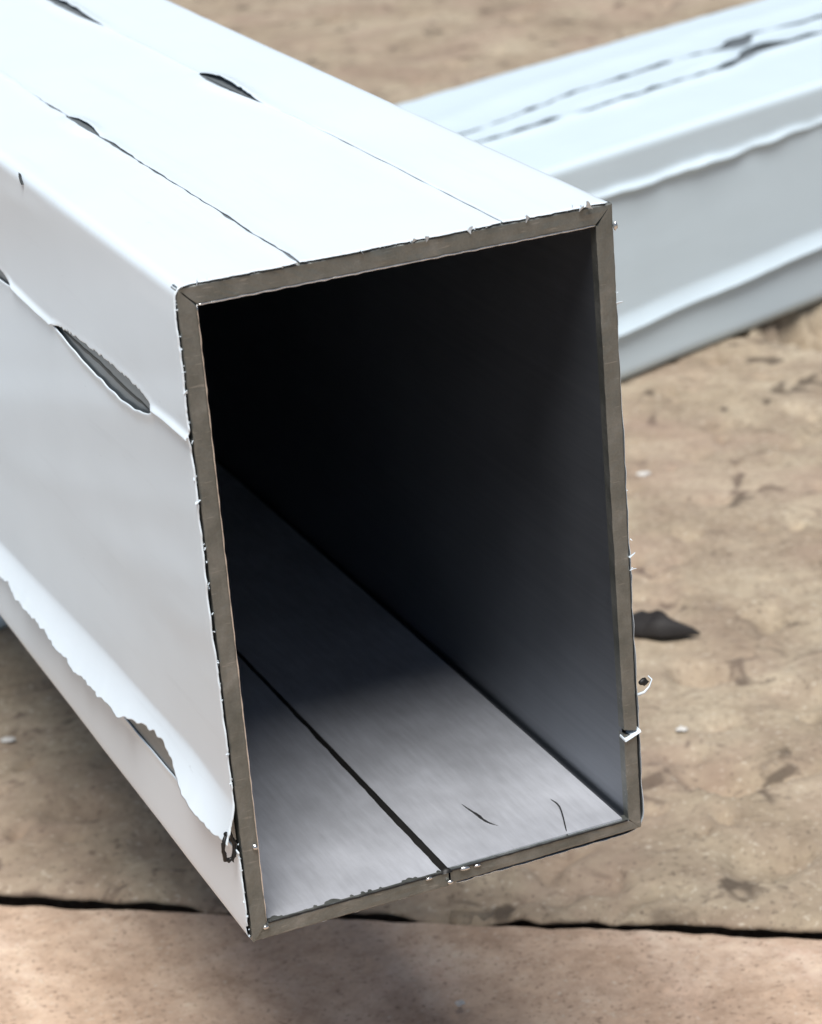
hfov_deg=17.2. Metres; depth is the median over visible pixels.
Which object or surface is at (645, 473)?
white chip
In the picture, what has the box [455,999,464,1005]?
white chip
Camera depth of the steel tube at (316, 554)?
0.26 m
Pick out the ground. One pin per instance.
(696, 898)
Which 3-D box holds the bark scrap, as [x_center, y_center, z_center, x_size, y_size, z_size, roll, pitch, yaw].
[0.037,0.016,0.410,0.009,0.004,0.011,-13,23,-20]
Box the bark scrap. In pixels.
[633,610,700,637]
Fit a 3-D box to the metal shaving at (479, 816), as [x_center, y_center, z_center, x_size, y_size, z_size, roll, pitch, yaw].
[0.009,0.029,0.257,0.004,0.001,0.010,-13,23,-20]
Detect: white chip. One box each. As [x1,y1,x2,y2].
[0,736,15,741]
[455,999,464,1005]
[636,471,650,475]
[675,725,687,730]
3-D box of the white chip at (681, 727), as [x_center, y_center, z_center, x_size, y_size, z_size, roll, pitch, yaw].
[0.038,0.030,0.378,0.002,0.001,0.002,-13,23,-20]
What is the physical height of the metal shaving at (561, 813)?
0.001 m
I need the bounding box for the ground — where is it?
[0,0,821,1023]
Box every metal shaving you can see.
[462,804,497,825]
[551,799,567,834]
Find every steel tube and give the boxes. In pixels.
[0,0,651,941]
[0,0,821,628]
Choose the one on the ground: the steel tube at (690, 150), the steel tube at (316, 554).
the steel tube at (690, 150)
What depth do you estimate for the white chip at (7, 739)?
0.39 m

